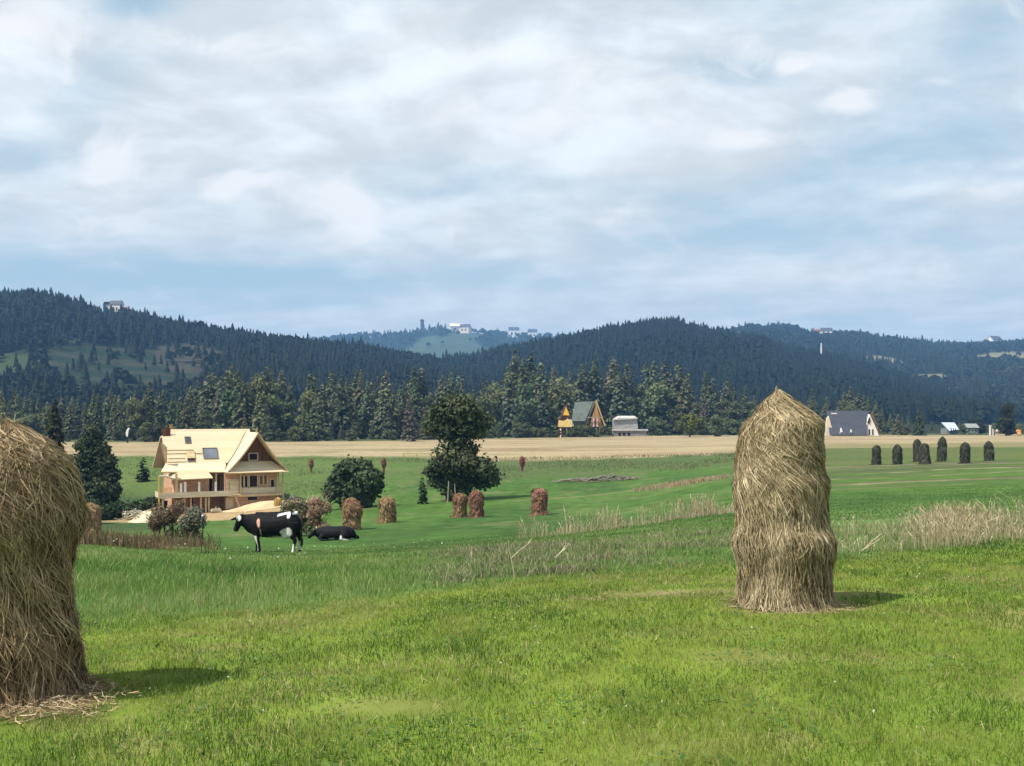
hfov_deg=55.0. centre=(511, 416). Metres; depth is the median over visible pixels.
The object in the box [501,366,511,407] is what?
spruce tree
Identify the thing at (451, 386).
spruce tree
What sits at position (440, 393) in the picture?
spruce tree
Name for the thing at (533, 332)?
distant house
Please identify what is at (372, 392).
spruce tree
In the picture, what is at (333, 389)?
spruce tree
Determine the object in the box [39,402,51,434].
spruce tree
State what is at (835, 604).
loose straw
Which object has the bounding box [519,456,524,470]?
drying pole
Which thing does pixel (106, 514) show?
bush
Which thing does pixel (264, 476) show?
window
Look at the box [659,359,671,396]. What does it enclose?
spruce tree
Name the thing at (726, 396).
spruce tree
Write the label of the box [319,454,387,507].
round bush
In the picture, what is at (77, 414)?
spruce tree
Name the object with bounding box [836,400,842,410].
spruce tree
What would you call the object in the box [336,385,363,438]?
spruce tree
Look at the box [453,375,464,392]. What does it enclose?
spruce tree
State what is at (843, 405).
spruce tree
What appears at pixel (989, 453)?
haystack
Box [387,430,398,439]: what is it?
bush
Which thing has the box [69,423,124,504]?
leafy tree
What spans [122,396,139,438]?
broadleaf tree
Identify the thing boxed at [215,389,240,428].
broadleaf tree
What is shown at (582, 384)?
spruce tree
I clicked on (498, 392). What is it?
broadleaf tree
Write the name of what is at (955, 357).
forest
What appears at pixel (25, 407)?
spruce tree
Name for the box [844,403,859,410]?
broadleaf tree
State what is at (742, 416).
spruce tree
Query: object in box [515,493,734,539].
dry grass
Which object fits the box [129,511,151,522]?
sand heap
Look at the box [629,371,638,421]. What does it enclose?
spruce tree
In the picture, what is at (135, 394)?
spruce tree
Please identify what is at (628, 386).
spruce tree
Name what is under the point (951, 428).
blue white house
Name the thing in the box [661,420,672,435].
bush
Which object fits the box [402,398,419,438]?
spruce tree
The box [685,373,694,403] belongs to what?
spruce tree
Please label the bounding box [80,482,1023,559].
pasture turf
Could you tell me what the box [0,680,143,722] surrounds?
loose straw
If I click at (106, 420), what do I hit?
spruce tree
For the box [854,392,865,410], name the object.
spruce tree
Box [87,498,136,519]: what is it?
bush
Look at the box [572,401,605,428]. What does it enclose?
brown hut
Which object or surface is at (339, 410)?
spruce tree
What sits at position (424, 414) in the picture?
spruce tree
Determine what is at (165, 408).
spruce tree
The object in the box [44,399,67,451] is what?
spruce
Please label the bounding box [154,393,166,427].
spruce tree
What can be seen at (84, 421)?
spruce tree
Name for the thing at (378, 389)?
spruce tree
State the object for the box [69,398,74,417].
spruce tree
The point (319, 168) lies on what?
sky
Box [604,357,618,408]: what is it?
spruce tree
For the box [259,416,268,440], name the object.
broadleaf tree
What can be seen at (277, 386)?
broadleaf tree
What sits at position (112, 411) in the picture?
spruce tree
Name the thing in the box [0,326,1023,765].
ground
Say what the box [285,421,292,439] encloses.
spruce tree
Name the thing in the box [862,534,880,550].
dry stalk
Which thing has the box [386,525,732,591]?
weeds
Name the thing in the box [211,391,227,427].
spruce tree
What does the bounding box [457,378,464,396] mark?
spruce tree
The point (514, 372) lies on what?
spruce tree
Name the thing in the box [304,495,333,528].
pink shrub
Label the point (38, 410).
spruce tree
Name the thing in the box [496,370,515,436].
spruce tree
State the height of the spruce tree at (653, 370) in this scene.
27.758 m
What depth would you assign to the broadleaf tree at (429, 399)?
293.79 m
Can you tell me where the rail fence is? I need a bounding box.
[402,453,435,458]
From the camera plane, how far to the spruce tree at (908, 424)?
380.19 m
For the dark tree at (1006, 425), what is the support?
on the ground at (508, 500)
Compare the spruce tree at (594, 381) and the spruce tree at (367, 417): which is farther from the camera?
the spruce tree at (594, 381)
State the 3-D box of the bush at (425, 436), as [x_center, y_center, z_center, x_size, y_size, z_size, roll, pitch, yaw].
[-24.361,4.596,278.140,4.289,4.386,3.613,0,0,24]
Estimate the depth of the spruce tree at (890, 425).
368.49 m
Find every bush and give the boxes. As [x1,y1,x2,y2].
[85,502,110,519]
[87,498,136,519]
[104,500,142,517]
[123,508,149,518]
[127,496,167,512]
[137,422,155,441]
[152,424,161,441]
[265,429,274,440]
[274,428,285,441]
[282,493,328,520]
[286,426,302,441]
[306,433,313,440]
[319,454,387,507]
[323,427,332,440]
[344,430,353,440]
[346,429,356,440]
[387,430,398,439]
[420,427,432,439]
[486,429,494,437]
[511,424,522,437]
[520,424,527,437]
[646,423,656,435]
[652,421,665,435]
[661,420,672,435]
[674,413,705,436]
[696,423,706,434]
[698,423,709,434]
[707,414,727,436]
[725,418,737,434]
[727,419,741,434]
[902,425,911,434]
[959,426,968,434]
[991,423,996,434]
[1015,424,1023,433]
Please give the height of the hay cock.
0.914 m
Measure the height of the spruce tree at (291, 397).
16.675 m
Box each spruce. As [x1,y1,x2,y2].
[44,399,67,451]
[400,389,417,441]
[697,388,711,434]
[890,414,905,434]
[911,410,927,435]
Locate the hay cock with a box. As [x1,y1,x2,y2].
[274,497,281,505]
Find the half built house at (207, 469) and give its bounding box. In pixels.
[152,424,288,513]
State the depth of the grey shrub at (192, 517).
45.65 m
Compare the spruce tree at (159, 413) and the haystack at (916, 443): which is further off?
the spruce tree at (159, 413)
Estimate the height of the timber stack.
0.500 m
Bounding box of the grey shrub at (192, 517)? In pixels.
[177,504,209,540]
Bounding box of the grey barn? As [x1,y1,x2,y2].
[612,416,647,435]
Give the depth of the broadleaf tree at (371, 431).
276.72 m
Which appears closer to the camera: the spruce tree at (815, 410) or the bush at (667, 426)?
the bush at (667, 426)
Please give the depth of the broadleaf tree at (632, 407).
343.71 m
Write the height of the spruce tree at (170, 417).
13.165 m
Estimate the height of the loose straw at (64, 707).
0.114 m
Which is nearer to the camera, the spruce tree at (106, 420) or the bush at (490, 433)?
the spruce tree at (106, 420)
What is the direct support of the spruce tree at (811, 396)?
on the ground at (508, 500)
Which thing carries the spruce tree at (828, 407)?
on the ground at (508, 500)
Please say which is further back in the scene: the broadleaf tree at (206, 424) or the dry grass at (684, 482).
the broadleaf tree at (206, 424)
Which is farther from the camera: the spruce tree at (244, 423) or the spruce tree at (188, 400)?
the spruce tree at (188, 400)
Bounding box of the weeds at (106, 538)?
[77,523,221,553]
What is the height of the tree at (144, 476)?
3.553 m
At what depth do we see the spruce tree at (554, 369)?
363.04 m
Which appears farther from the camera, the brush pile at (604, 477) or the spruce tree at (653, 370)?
the spruce tree at (653, 370)
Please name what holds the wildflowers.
on the ground at (508, 500)
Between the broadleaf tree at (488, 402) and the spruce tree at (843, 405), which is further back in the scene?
the spruce tree at (843, 405)
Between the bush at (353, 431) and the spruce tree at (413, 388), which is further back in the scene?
the spruce tree at (413, 388)
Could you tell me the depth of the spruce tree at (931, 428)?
382.61 m
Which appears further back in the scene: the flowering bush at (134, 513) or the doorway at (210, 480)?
the doorway at (210, 480)
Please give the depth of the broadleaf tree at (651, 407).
339.71 m
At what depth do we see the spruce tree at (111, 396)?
294.41 m
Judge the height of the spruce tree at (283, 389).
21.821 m
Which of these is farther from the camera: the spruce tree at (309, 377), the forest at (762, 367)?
the forest at (762, 367)
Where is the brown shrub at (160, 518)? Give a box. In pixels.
[145,499,186,539]
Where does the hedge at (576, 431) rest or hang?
on the ground at (508, 500)
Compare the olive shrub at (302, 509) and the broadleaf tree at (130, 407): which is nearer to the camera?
the olive shrub at (302, 509)
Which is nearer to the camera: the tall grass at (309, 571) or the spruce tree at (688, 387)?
the tall grass at (309, 571)
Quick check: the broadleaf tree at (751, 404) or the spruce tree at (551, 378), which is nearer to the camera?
the spruce tree at (551, 378)
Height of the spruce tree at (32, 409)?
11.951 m
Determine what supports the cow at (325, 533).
on the ground at (508, 500)
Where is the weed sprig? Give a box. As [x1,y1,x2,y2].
[0,412,39,422]
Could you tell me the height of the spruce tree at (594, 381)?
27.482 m
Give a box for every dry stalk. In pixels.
[508,537,532,580]
[555,543,570,558]
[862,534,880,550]
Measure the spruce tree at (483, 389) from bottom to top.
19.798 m
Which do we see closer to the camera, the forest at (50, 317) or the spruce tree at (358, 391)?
the spruce tree at (358, 391)
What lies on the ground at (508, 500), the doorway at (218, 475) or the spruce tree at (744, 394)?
the spruce tree at (744, 394)
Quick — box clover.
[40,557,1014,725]
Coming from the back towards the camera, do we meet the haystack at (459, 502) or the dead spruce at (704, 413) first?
the dead spruce at (704, 413)
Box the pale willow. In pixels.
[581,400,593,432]
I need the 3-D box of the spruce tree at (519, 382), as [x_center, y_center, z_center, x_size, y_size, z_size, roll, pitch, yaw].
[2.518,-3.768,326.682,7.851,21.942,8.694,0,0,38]
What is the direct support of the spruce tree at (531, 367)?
on the ground at (508, 500)
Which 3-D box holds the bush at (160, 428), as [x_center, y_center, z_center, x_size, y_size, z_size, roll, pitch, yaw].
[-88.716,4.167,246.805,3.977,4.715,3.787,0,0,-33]
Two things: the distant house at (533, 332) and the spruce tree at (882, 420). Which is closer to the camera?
the spruce tree at (882, 420)
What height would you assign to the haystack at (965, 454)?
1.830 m
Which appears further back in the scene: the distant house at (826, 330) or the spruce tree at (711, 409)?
the distant house at (826, 330)
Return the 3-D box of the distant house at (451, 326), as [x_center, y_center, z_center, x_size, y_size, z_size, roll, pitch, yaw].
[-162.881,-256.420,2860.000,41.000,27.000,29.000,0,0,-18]
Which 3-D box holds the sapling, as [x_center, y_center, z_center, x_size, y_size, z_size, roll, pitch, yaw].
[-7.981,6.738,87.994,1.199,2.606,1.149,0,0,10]
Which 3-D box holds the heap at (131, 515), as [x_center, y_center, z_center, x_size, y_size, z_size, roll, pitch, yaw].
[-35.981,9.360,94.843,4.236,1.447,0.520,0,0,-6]
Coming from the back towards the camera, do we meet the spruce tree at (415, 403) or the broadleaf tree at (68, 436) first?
the spruce tree at (415, 403)
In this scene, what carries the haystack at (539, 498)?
on the ground at (508, 500)
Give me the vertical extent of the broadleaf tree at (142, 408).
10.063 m
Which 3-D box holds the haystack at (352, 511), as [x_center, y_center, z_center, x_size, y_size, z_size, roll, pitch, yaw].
[-9.084,5.526,55.968,1.611,1.912,1.472,0,0,0]
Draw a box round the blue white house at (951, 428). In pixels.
[941,422,958,433]
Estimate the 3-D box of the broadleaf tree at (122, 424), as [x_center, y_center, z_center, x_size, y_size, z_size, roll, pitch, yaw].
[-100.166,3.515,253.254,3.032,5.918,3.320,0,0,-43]
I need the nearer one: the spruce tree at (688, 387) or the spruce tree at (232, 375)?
the spruce tree at (232, 375)
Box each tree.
[0,390,8,412]
[0,400,9,418]
[6,400,11,418]
[7,391,21,418]
[12,394,23,419]
[14,410,27,425]
[22,397,28,422]
[27,397,37,426]
[28,416,41,432]
[35,396,41,424]
[37,406,54,424]
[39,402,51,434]
[52,397,67,435]
[60,405,79,439]
[66,430,71,441]
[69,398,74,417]
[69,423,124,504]
[73,399,81,429]
[76,402,91,438]
[77,428,85,440]
[88,389,98,423]
[92,393,105,439]
[100,397,112,435]
[103,389,128,436]
[104,395,120,440]
[109,398,129,440]
[111,429,118,440]
[117,395,129,434]
[117,419,128,440]
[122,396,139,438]
[128,390,138,431]
[130,404,152,438]
[132,391,154,440]
[134,457,150,481]
[143,380,156,420]
[151,417,160,441]
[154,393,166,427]
[161,389,168,427]
[165,395,177,428]
[175,403,182,422]
[175,416,179,428]
[176,396,184,415]
[179,397,195,428]
[184,392,195,425]
[187,386,196,416]
[191,373,216,428]
[191,378,201,425]
[197,408,213,428]
[197,414,211,428]
[206,373,218,398]
[209,376,229,418]
[210,370,235,411]
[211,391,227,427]
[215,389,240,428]
[226,362,235,388]
[227,376,252,428]
[228,380,256,430]
[231,369,243,393]
[240,414,247,428]
[244,375,277,419]
[251,371,269,436]
[255,393,291,439]
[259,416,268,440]
[263,366,284,438]
[266,417,276,440]
[269,370,278,396]
[270,382,282,415]
[277,371,297,407]
[277,402,298,438]
[285,383,299,430]
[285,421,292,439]
[296,389,320,430]
[297,374,319,427]
[298,410,314,440]
[307,400,326,440]
[310,377,319,397]
[314,383,336,439]
[323,371,335,399]
[325,377,337,438]
[327,377,354,438]
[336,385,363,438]
[337,426,344,439]
[351,370,358,404]
[351,422,359,439]
[352,369,368,426]
[358,394,375,422]
[360,381,375,438]
[365,393,396,438]
[368,382,376,402]
[368,426,376,439]
[372,374,382,422]
[374,370,399,420]
[381,417,393,439]
[387,390,402,438]
[395,384,401,407]
[398,381,409,437]
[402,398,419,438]
[407,367,423,401]
[410,379,418,404]
[411,385,422,437]
[417,366,430,406]
[417,405,436,439]
[420,390,505,501]
[421,394,435,416]
[433,374,448,436]
[446,372,455,394]
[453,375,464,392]
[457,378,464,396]
[476,380,495,435]
[477,392,500,436]
[486,381,502,396]
[488,388,514,435]
[494,421,502,437]
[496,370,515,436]
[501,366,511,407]
[507,373,522,435]
[508,383,539,429]
[509,350,520,389]
[510,417,520,434]
[514,358,530,395]
[521,422,530,434]
[526,352,537,384]
[527,373,540,428]
[533,382,552,432]
[534,362,557,430]
[545,376,577,433]
[548,369,559,413]
[549,364,558,393]
[566,369,573,392]
[569,381,591,400]
[571,363,595,432]
[588,360,611,434]
[590,366,610,433]
[602,364,641,426]
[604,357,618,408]
[606,373,630,434]
[621,364,638,427]
[622,371,641,428]
[626,396,641,428]
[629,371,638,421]
[633,386,643,427]
[636,362,649,413]
[638,381,674,434]
[641,360,660,428]
[658,392,672,434]
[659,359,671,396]
[660,375,673,433]
[669,365,694,433]
[669,386,678,413]
[670,380,691,433]
[671,362,681,388]
[671,406,684,434]
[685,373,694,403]
[687,402,701,415]
[699,370,712,410]
[700,386,719,429]
[710,376,719,411]
[715,380,736,433]
[717,399,731,433]
[729,400,743,425]
[740,386,748,418]
[740,396,750,422]
[741,400,757,418]
[806,389,820,415]
[812,399,819,414]
[819,405,826,419]
[825,400,831,410]
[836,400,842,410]
[840,392,846,410]
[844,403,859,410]
[845,386,854,406]
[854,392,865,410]
[861,395,872,411]
[865,397,870,411]
[873,404,884,433]
[879,408,886,433]
[886,413,893,432]
[906,418,912,431]
[929,421,933,431]
[969,418,987,433]
[995,402,1016,435]
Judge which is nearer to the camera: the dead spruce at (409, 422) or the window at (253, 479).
the window at (253, 479)
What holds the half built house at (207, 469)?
on the ground at (508, 500)
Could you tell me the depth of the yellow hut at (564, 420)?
305.30 m
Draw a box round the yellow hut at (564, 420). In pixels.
[556,406,573,436]
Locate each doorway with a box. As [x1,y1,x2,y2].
[209,474,212,490]
[214,474,220,490]
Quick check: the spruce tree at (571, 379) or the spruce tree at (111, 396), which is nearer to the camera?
the spruce tree at (111, 396)
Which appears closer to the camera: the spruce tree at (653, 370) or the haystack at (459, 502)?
the haystack at (459, 502)
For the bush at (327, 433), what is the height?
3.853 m
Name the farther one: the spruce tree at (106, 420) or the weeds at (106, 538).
the spruce tree at (106, 420)
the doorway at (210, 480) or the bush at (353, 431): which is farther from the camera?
the bush at (353, 431)
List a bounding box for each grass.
[70,452,735,502]
[72,509,734,630]
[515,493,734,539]
[633,473,730,491]
[830,492,1023,558]
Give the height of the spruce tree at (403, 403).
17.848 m
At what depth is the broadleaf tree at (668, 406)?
341.71 m
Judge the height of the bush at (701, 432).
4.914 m
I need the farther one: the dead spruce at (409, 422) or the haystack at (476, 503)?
the dead spruce at (409, 422)
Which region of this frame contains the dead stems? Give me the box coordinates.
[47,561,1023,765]
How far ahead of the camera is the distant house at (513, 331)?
2860.16 m
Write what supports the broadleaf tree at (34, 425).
on the ground at (508, 500)
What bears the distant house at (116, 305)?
on the ground at (508, 500)
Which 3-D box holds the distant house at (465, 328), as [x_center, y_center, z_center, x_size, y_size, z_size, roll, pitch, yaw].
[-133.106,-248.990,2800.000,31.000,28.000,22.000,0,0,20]
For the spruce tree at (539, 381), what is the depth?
333.67 m
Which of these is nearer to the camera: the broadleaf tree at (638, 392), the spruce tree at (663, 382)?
the spruce tree at (663, 382)
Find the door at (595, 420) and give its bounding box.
[593,418,597,426]
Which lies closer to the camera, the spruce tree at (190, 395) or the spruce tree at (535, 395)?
the spruce tree at (190, 395)
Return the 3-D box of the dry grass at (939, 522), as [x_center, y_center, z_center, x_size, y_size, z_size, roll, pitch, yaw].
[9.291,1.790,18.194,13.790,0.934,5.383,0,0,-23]
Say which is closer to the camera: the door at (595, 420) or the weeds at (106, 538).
the weeds at (106, 538)
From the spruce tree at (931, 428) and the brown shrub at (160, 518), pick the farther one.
the spruce tree at (931, 428)
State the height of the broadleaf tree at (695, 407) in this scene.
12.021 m
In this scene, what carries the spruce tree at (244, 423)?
on the ground at (508, 500)
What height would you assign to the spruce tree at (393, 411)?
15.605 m
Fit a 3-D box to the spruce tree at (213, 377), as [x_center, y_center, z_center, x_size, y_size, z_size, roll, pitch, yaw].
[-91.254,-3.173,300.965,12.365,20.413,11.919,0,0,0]
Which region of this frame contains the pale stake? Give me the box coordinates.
[447,481,455,502]
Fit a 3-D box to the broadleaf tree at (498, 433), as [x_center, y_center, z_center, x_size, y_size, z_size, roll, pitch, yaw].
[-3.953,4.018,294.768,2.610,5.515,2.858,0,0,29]
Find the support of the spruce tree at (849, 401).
on the ground at (508, 500)
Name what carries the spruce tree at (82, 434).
on the ground at (508, 500)
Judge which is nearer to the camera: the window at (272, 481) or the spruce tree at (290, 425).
the window at (272, 481)
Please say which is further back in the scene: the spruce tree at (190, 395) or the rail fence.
the spruce tree at (190, 395)
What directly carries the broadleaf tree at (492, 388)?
on the ground at (508, 500)
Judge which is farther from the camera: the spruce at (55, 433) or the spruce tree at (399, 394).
the spruce tree at (399, 394)
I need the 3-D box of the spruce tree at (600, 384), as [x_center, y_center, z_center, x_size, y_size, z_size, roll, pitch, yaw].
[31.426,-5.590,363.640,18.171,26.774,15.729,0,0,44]
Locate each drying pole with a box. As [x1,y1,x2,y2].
[308,458,313,472]
[380,457,386,471]
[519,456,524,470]
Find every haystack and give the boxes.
[0,414,121,713]
[86,498,102,535]
[341,497,363,529]
[375,494,397,523]
[449,493,467,517]
[467,489,485,517]
[528,487,548,515]
[716,386,857,615]
[869,445,881,464]
[891,444,902,464]
[912,439,921,461]
[918,443,930,463]
[936,436,947,461]
[959,442,970,463]
[983,440,994,460]
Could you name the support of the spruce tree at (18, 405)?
on the ground at (508, 500)
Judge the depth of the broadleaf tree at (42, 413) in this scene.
268.85 m
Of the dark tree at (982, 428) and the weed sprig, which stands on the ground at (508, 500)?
the dark tree at (982, 428)
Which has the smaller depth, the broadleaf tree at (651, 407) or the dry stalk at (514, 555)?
the dry stalk at (514, 555)
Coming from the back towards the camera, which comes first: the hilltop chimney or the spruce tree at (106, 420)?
the hilltop chimney
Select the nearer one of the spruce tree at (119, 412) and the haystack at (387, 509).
the haystack at (387, 509)
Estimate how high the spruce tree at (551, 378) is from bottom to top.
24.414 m
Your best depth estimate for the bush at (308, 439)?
256.17 m
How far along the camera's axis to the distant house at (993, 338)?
1979.67 m
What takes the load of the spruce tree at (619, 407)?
on the ground at (508, 500)
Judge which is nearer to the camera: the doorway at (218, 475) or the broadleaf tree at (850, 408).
the doorway at (218, 475)
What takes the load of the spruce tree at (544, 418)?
on the ground at (508, 500)
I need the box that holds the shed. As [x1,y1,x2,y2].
[962,424,979,434]
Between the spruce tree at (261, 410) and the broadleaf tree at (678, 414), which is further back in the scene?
the broadleaf tree at (678, 414)
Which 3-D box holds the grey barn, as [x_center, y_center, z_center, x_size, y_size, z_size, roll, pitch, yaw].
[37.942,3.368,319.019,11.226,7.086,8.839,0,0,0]
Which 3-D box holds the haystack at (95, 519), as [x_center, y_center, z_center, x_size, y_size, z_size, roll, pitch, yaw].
[-21.494,5.261,49.987,1.544,2.189,1.663,0,0,28]
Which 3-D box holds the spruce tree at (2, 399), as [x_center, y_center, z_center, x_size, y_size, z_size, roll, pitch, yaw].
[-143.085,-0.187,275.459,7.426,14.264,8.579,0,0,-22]
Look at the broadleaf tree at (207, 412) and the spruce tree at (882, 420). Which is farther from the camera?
the spruce tree at (882, 420)
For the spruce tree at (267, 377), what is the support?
on the ground at (508, 500)
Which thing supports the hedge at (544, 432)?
on the ground at (508, 500)
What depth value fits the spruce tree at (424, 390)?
328.27 m
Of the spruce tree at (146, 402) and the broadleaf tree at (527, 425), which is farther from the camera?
the broadleaf tree at (527, 425)
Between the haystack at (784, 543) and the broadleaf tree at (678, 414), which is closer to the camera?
the haystack at (784, 543)
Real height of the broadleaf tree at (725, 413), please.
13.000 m
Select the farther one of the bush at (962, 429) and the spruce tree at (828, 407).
the spruce tree at (828, 407)
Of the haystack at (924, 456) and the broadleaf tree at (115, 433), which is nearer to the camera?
the haystack at (924, 456)
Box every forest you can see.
[0,287,488,422]
[309,322,554,350]
[439,314,1023,422]
[715,321,1023,410]
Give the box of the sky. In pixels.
[0,0,1023,341]
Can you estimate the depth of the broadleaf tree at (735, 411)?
350.21 m
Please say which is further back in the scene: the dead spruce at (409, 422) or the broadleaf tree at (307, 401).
the broadleaf tree at (307, 401)
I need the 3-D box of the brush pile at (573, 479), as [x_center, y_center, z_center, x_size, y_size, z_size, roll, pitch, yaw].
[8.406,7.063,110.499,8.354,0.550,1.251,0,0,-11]
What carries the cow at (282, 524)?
on the ground at (508, 500)
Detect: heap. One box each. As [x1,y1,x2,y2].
[117,506,161,519]
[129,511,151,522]
[220,500,297,511]
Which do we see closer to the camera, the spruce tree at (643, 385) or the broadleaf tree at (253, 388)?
the broadleaf tree at (253, 388)
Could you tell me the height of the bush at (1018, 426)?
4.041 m
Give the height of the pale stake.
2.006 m
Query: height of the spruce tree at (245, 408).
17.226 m
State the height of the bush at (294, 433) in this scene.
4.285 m
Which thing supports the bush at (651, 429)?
on the ground at (508, 500)
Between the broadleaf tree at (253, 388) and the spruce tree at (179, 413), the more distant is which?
the broadleaf tree at (253, 388)
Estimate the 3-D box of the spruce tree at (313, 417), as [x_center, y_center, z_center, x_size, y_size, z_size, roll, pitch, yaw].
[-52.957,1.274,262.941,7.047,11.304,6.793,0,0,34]
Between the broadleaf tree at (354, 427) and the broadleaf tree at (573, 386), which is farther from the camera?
the broadleaf tree at (573, 386)
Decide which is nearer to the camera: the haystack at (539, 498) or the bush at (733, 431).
the haystack at (539, 498)
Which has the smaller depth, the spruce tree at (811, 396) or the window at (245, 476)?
the window at (245, 476)
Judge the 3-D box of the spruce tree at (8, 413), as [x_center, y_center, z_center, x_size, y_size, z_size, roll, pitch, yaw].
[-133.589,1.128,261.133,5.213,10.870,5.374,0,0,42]
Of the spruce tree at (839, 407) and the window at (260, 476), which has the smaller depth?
the window at (260, 476)
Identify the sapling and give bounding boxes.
[417,478,428,503]
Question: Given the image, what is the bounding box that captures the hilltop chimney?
[420,319,423,331]
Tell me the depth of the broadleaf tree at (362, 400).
295.72 m
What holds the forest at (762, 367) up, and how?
on the ground at (508, 500)
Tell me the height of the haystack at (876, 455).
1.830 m
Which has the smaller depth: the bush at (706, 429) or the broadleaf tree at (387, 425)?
the broadleaf tree at (387, 425)
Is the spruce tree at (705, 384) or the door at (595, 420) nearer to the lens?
the door at (595, 420)
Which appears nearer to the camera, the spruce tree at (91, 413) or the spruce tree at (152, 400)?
the spruce tree at (91, 413)
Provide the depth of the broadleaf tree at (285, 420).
266.57 m
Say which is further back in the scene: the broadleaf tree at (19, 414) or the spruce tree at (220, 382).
the spruce tree at (220, 382)
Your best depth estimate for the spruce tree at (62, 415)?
269.39 m
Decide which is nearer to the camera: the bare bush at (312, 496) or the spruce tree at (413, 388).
the bare bush at (312, 496)
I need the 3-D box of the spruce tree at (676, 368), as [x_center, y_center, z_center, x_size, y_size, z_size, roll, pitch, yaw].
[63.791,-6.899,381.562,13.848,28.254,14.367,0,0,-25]
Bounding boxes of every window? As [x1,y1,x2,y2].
[244,475,247,487]
[247,496,257,500]
[249,475,257,487]
[259,475,262,484]
[263,475,266,484]
[270,479,274,486]
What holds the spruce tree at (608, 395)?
on the ground at (508, 500)
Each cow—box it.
[231,511,303,551]
[308,526,358,540]
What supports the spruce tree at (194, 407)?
on the ground at (508, 500)
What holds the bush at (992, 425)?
on the ground at (508, 500)
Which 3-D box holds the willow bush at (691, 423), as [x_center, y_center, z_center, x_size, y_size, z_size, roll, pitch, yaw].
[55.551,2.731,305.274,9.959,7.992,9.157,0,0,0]
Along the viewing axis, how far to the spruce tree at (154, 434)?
246.03 m
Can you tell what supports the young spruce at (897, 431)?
on the ground at (508, 500)
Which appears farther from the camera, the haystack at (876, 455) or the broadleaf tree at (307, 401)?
the broadleaf tree at (307, 401)
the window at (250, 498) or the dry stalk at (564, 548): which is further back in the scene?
the window at (250, 498)
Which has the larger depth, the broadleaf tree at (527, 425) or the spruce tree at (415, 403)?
the broadleaf tree at (527, 425)
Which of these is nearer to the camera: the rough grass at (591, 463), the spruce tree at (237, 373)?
the rough grass at (591, 463)
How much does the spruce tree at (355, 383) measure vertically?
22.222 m
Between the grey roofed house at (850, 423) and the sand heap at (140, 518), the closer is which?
the sand heap at (140, 518)
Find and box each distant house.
[109,301,124,311]
[448,323,459,331]
[459,324,471,332]
[508,327,518,337]
[528,329,536,336]
[820,328,832,332]
[987,336,1001,341]
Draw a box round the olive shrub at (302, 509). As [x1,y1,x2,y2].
[278,495,314,534]
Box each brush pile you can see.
[552,477,610,481]
[582,473,641,481]
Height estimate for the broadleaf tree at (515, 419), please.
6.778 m
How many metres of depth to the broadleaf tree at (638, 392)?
371.64 m
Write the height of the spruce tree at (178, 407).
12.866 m
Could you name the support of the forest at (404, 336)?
on the ground at (508, 500)
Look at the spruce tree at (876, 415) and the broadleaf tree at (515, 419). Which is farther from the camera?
the spruce tree at (876, 415)
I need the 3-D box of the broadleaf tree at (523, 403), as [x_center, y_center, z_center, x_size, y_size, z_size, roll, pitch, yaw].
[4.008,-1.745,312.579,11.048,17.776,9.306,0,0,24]
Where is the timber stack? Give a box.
[210,507,221,511]
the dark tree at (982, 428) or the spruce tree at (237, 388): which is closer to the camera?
the spruce tree at (237, 388)
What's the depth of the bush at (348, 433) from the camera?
262.66 m
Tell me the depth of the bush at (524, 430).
300.22 m
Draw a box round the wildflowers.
[113,538,442,558]
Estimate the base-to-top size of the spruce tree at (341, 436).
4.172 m
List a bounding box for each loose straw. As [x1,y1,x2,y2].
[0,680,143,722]
[0,691,124,725]
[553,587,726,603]
[729,590,864,613]
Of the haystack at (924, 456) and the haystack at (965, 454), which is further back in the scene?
the haystack at (924, 456)
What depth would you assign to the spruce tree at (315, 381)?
309.70 m
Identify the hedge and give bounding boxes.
[525,426,560,437]
[562,425,609,436]
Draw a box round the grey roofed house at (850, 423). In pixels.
[824,411,880,435]
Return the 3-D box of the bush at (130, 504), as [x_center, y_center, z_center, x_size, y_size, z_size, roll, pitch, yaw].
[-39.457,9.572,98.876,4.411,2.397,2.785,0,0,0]
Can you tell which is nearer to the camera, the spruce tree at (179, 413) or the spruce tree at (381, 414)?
the spruce tree at (179, 413)
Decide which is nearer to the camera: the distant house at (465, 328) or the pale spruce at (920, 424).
the pale spruce at (920, 424)
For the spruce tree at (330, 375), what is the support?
on the ground at (508, 500)
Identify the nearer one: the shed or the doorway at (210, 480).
the doorway at (210, 480)
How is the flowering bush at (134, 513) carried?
on the ground at (508, 500)
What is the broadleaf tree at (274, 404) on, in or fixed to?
on the ground at (508, 500)
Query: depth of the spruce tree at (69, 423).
259.70 m
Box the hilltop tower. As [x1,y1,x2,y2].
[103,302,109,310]
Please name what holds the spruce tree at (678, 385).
on the ground at (508, 500)
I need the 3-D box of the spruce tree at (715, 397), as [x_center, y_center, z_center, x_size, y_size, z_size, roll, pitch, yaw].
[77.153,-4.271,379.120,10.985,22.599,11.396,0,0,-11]

